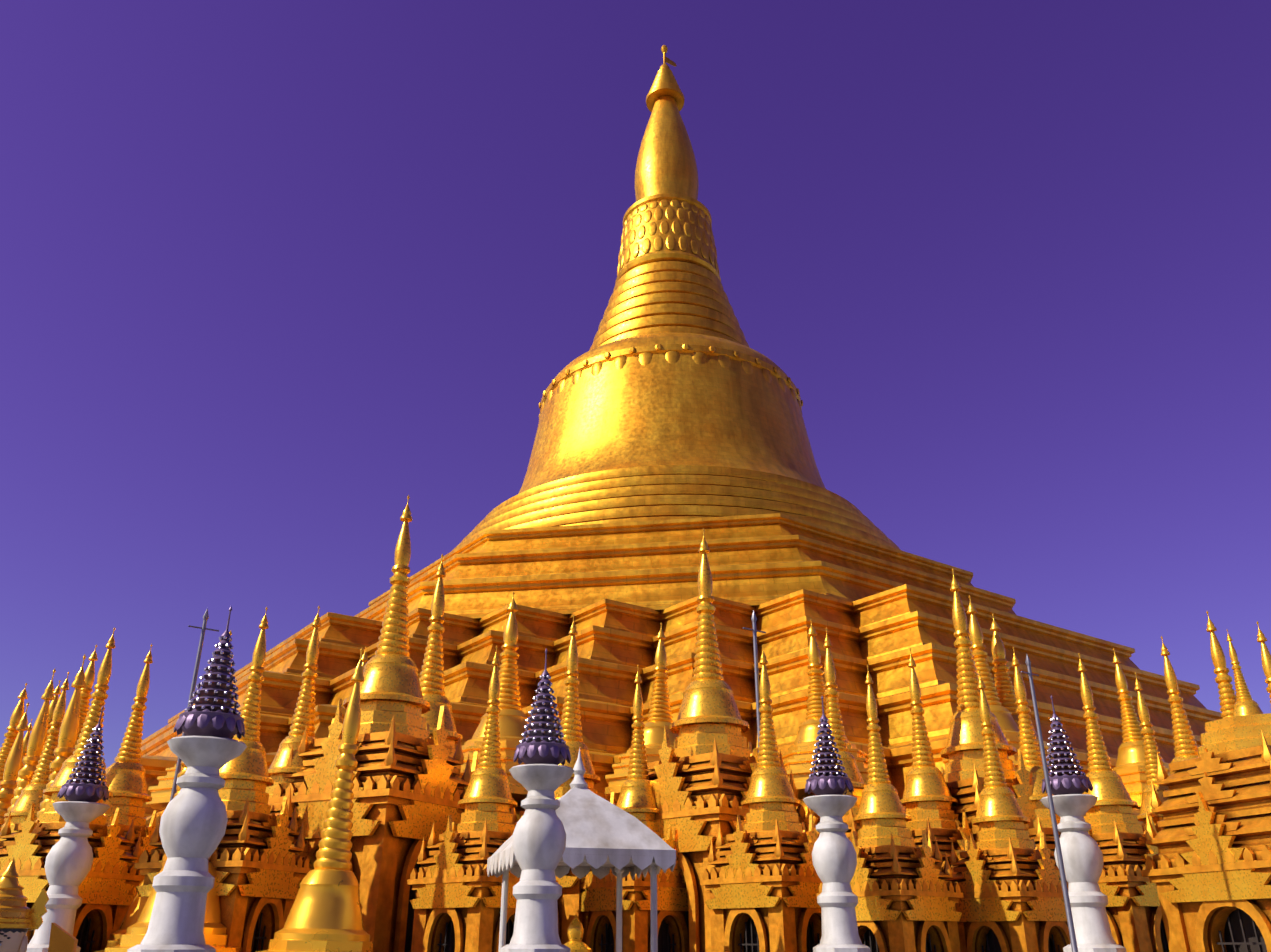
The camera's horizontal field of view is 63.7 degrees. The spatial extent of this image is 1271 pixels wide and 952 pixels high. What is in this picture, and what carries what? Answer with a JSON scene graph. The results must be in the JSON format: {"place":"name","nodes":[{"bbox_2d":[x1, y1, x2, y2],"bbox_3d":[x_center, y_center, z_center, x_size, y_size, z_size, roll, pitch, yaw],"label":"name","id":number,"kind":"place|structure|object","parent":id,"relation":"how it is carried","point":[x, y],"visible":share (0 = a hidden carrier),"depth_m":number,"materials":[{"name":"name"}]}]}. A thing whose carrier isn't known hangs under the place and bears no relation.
{"place":"outdoors","nodes":[
{"label":"outdoors","id":0,"kind":"place"},
{"bbox_2d":[0,858,77,951],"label":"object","id":1,"kind":"object","parent":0,"point":[19,918],"visible":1,"depth_m":3.79,"materials":[{"name":"gold metal"}]},
{"bbox_2d":[0,0,1270,767],"label":"sky","id":2,"kind":"structure","parent":0,"point":[276,276],"materials":[{"name":"purple"}]},
{"bbox_3d":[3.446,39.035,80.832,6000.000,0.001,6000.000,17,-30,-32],"label":"ground","id":3,"kind":"structure","parent":0,"visible":0},
{"bbox_2d":[0,702,28,830],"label":"small stupa","id":4,"kind":"object","parent":3,"relation":"on","point":[12,768],"visible":0.46,"depth_m":30.41,"materials":[{"name":"gold metal"}]},
{"bbox_2d":[1,669,55,829],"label":"small stupa","id":5,"kind":"object","parent":3,"relation":"on","point":[36,744],"visible":0.31,"depth_m":28.05,"materials":[{"name":"gold metal"}]},
{"bbox_2d":[0,672,68,847],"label":"stupa","id":6,"kind":"object","parent":3,"relation":"on","point":[31,793],"visible":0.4,"depth_m":27.12,"materials":[{"name":"gold metal"}]},
{"bbox_2d":[35,655,85,844],"bbox_3d":[-13.900,8.416,24.216,3.256,8.546,3.492,-10,-26,21],"label":"small stupa","id":7,"kind":"object","parent":3,"relation":"on","point":[67,738],"visible":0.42,"depth_m":25.00,"materials":[{"name":"gold metal"}]},
{"bbox_2d":[26,706,109,951],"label":"umbrella post","id":8,"kind":"object","parent":3,"relation":"on","point":[69,861],"visible":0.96,"depth_m":21.45,"materials":[{"name":"white paint"}]},
{"bbox_2d":[0,627,144,951],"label":"shrine","id":9,"kind":"object","parent":3,"relation":"on","point":[111,881],"visible":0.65,"depth_m":22.77,"materials":[{"name":"gold metal"}]},
{"bbox_2d":[102,644,157,895],"bbox_3d":[-14.461,9.561,28.495,3.360,10.024,3.360,-9,-26,19],"label":"stupa","id":10,"kind":"object","parent":3,"relation":"on","point":[126,778],"visible":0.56,"depth_m":28.57,"materials":[{"name":"gold metal"}]},
{"bbox_2d":[95,679,207,951],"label":"small stupa","id":11,"kind":"object","parent":3,"relation":"on","point":[130,919],"visible":0.04,"depth_m":21.89,"materials":[{"name":"gold metal"}]},
{"bbox_2d":[105,630,241,951],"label":"small stupa","id":12,"kind":"object","parent":3,"relation":"on","point":[214,932],"visible":0.12,"depth_m":20.46,"materials":[{"name":"gold metal"}]},
{"bbox_2d":[127,607,246,951],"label":"umbrella post","id":13,"kind":"object","parent":3,"relation":"on","point":[194,818],"visible":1,"depth_m":14.55,"materials":[{"name":"white paint"}]},
{"bbox_2d":[170,608,218,800],"bbox_3d":[-11.774,8.290,26.002,0.810,10.260,0.274,17,-30,-32],"label":"lamp pole","id":14,"kind":"object","parent":3,"relation":"on","point":[192,690],"visible":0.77,"depth_m":27.36,"materials":[{"name":"metal"}]},
{"bbox_2d":[134,607,310,951],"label":"shrine","id":15,"kind":"object","parent":3,"relation":"on","point":[261,866],"visible":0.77,"depth_m":22.28,"materials":[{"name":"gold metal"}]},
{"bbox_2d":[265,606,320,886],"bbox_3d":[-9.031,8.525,26.984,3.570,10.650,3.570,-14,-28,28],"label":"stupa","id":16,"kind":"object","parent":3,"relation":"on","point":[304,715],"visible":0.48,"depth_m":27.37,"materials":[{"name":"gold metal"}]},
{"bbox_2d":[256,647,372,951],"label":"small stupa","id":17,"kind":"object","parent":3,"relation":"on","point":[325,914],"visible":1,"depth_m":20.61,"materials":[{"name":"gold metal"}]},
{"bbox_2d":[268,495,471,951],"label":"shrine","id":18,"kind":"object","parent":3,"relation":"on","point":[408,790],"visible":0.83,"depth_m":25.96,"materials":[{"name":"gold metal"}]},
{"bbox_2d":[419,554,477,789],"bbox_3d":[-6.489,8.873,31.506,4.620,13.783,4.620,-11,-27,22],"label":"stupa","id":19,"kind":"object","parent":3,"relation":"on","point":[431,681],"visible":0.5,"depth_m":32.36,"materials":[{"name":"gold metal"}]},
{"bbox_2d":[407,646,557,951],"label":"shrine","id":20,"kind":"object","parent":3,"relation":"on","point":[456,903],"visible":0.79,"depth_m":23.00,"materials":[{"name":"gold metal"}]},
{"bbox_2d":[500,648,573,951],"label":"ornamental post","id":21,"kind":"object","parent":3,"relation":"on","point":[541,775],"visible":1,"depth_m":16.82,"materials":[{"name":"white paint"}]},
{"bbox_2d":[510,614,614,944],"bbox_3d":[-1.810,8.872,27.741,3.570,10.650,3.570,-14,-28,28],"label":"stupa","id":22,"kind":"object","parent":3,"relation":"on","point":[568,902],"visible":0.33,"depth_m":27.77,"materials":[{"name":"gold metal"}]},
{"bbox_2d":[487,748,675,951],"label":"white canopy","id":23,"kind":"object","parent":3,"relation":"on","point":[603,836],"visible":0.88,"depth_m":20.28,"materials":[{"name":"fabric"}]},
{"bbox_2d":[580,665,688,951],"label":"stupa","id":24,"kind":"object","parent":3,"relation":"on","point":[636,799],"visible":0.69,"depth_m":24.65,"materials":[{"name":"gold metal"}]},
{"bbox_2d":[106,45,1221,826],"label":"stupa","id":25,"kind":"object","parent":3,"relation":"on","point":[670,433],"visible":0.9,"depth_m":65.55,"materials":[{"name":"gold metal"}]},
{"bbox_2d":[0,683,27,788],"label":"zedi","id":26,"kind":"object","parent":25,"relation":"on","point":[11,734],"visible":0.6,"depth_m":59.65,"materials":[{"name":"gold metal"}]},
{"bbox_2d":[21,719,31,768],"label":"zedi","id":27,"kind":"object","parent":25,"relation":"on","point":[26,740],"visible":0.19,"depth_m":53.01,"materials":[{"name":"gold metal"}]},
{"bbox_2d":[17,680,60,779],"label":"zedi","id":28,"kind":"object","parent":25,"relation":"on","point":[53,703],"visible":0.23,"depth_m":47.17,"materials":[{"name":"gold metal"}]},
{"bbox_2d":[14,644,97,790],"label":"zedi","id":29,"kind":"object","parent":25,"relation":"on","point":[87,690],"visible":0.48,"depth_m":41.00,"materials":[{"name":"gold metal"}]},
{"bbox_2d":[146,673,229,809],"bbox_3d":[-15.932,9.426,38.832,3.697,6.077,3.527,-14,-28,29],"label":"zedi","id":30,"kind":"object","parent":25,"relation":"on","point":[161,793],"visible":0.02,"depth_m":36.67,"materials":[{"name":"gold metal"}]},
{"bbox_2d":[361,647,367,669],"bbox_3d":[-10.355,9.177,38.039,3.169,5.870,3.186,-21,-33,38],"label":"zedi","id":31,"kind":"object","parent":25,"relation":"on","point":[364,658],"visible":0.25,"depth_m":38.98,"materials":[{"name":"gold metal"}]},
{"bbox_2d":[461,592,530,806],"bbox_3d":[-4.724,7.948,37.648,4.552,7.779,4.311,-5,-26,12],"label":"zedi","id":32,"kind":"object","parent":25,"relation":"on","point":[512,719],"visible":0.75,"depth_m":36.57,"materials":[{"name":"gold metal"}]},
{"bbox_2d":[605,623,678,800],"bbox_3d":[0.886,8.252,36.493,3.506,6.266,3.789,-22,-33,40],"label":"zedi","id":33,"kind":"object","parent":25,"relation":"on","point":[660,717],"visible":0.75,"depth_m":35.64,"materials":[{"name":"gold metal"}]},
{"bbox_2d":[778,620,868,799],"bbox_3d":[6.378,7.950,35.706,3.706,6.158,3.699,-13,-28,25],"label":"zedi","id":34,"kind":"object","parent":25,"relation":"on","point":[797,757],"visible":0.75,"depth_m":34.62,"materials":[{"name":"gold metal"}]},
{"bbox_2d":[942,595,1053,773],"bbox_3d":[11.938,7.296,34.996,3.713,6.757,3.821,-10,-26,19],"label":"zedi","id":35,"kind":"object","parent":25,"relation":"on","point":[1008,725],"visible":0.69,"depth_m":34.62,"materials":[{"name":"gold metal"}]},
{"bbox_2d":[990,614,1079,775],"bbox_3d":[12.812,7.766,35.415,3.756,6.250,3.457,-22,-32,40],"label":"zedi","id":36,"kind":"object","parent":25,"relation":"on","point":[1005,691],"visible":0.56,"depth_m":35.55,"materials":[{"name":"gold metal"}]},
{"bbox_2d":[1112,648,1169,808],"bbox_3d":[19.295,9.753,39.797,3.320,6.287,3.797,-5,-25,8],"label":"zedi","id":37,"kind":"object","parent":25,"relation":"on","point":[1129,769],"visible":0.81,"depth_m":39.01,"materials":[{"name":"gold metal"}]},
{"bbox_2d":[647,528,805,951],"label":"shrine","id":38,"kind":"object","parent":3,"relation":"on","point":[700,774],"visible":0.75,"depth_m":26.04,"materials":[{"name":"gold metal"}]},
{"bbox_2d":[743,610,767,852],"bbox_3d":[3.043,7.847,24.350,0.765,9.690,0.259,17,-30,-32],"label":"lamp pole","id":39,"kind":"object","parent":3,"relation":"on","point":[756,669],"visible":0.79,"depth_m":25.67,"materials":[{"name":"metal"}]},
{"bbox_2d":[700,644,821,951],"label":"shrine","id":40,"kind":"object","parent":3,"relation":"on","point":[759,900],"visible":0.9,"depth_m":22.95,"materials":[{"name":"gold metal"}]},
{"bbox_2d":[803,627,866,841],"bbox_3d":[5.405,8.823,26.883,3.360,10.024,3.360,22,-32,-39],"label":"stupa","id":41,"kind":"object","parent":3,"relation":"on","point":[835,723],"visible":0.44,"depth_m":27.34,"materials":[{"name":"gold metal"}]},
{"bbox_2d":[803,696,870,951],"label":"ornamental post","id":42,"kind":"object","parent":3,"relation":"on","point":[834,854],"visible":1,"depth_m":20.34,"materials":[{"name":"white paint"}]},
{"bbox_2d":[817,664,963,951],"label":"shrine","id":43,"kind":"object","parent":3,"relation":"on","point":[906,892],"visible":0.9,"depth_m":21.15,"materials":[{"name":"gold metal"}]},
{"bbox_2d":[900,648,976,881],"bbox_3d":[7.684,9.070,26.670,3.150,9.398,3.150,12,-27,-25],"label":"stupa","id":44,"kind":"object","parent":3,"relation":"on","point":[926,789],"visible":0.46,"depth_m":26.45,"materials":[{"name":"gold metal"}]},
{"bbox_2d":[921,568,1052,849],"bbox_3d":[9.428,8.187,27.905,3.910,12.033,3.910,10,-26,-21],"label":"shrine","id":45,"kind":"object","parent":3,"relation":"on","point":[963,752],"visible":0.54,"depth_m":27.64,"materials":[{"name":"gold metal"}]},
{"bbox_2d":[946,670,1070,951],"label":"shrine","id":46,"kind":"object","parent":3,"relation":"on","point":[1007,878],"visible":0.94,"depth_m":21.67,"materials":[{"name":"gold metal"}]},
{"bbox_2d":[1021,655,1077,951],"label":"lamp pole","id":47,"kind":"object","parent":3,"relation":"on","point":[1073,941],"visible":1,"depth_m":18.03,"materials":[{"name":"metal"}]},
{"bbox_2d":[1012,646,1115,858],"bbox_3d":[10.520,9.008,26.533,3.150,9.398,3.150,10,-26,-20],"label":"stupa","id":48,"kind":"object","parent":3,"relation":"on","point":[1029,747],"visible":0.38,"depth_m":26.91,"materials":[{"name":"gold metal"}]},
{"bbox_2d":[1040,695,1125,951],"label":"umbrella post","id":49,"kind":"object","parent":3,"relation":"on","point":[1082,856],"visible":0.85,"depth_m":20.26,"materials":[{"name":"white paint"}]},
{"bbox_2d":[1078,653,1168,951],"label":"stupa","id":50,"kind":"object","parent":3,"relation":"on","point":[1133,910],"visible":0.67,"depth_m":24.47,"materials":[{"name":"gold metal"}]},
{"bbox_2d":[1134,672,1168,831],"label":"stupa","id":51,"kind":"object","parent":3,"relation":"on","point":[1147,731],"visible":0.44,"depth_m":27.43,"materials":[{"name":"gold metal"}]},
{"bbox_2d":[1161,636,1197,774],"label":"spire","id":52,"kind":"structure","parent":3,"relation":"on","point":[1186,747],"depth_m":30.83,"materials":[{"name":"gold metal"}]},
{"bbox_2d":[1141,630,1270,951],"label":"shrine","id":53,"kind":"object","parent":3,"relation":"on","point":[1207,871],"visible":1,"depth_m":19.51,"materials":[{"name":"gold metal"}]},
{"bbox_2d":[1206,611,1236,718],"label":"spire","id":54,"kind":"structure","parent":3,"relation":"on","point":[1226,691],"depth_m":30.93,"materials":[{"name":"gold metal"}]},
{"bbox_2d":[1257,621,1270,702],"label":"spire","id":55,"kind":"structure","parent":3,"relation":"on","point":[1265,656],"depth_m":27.90,"materials":[{"name":"gold metal"}]}
]}

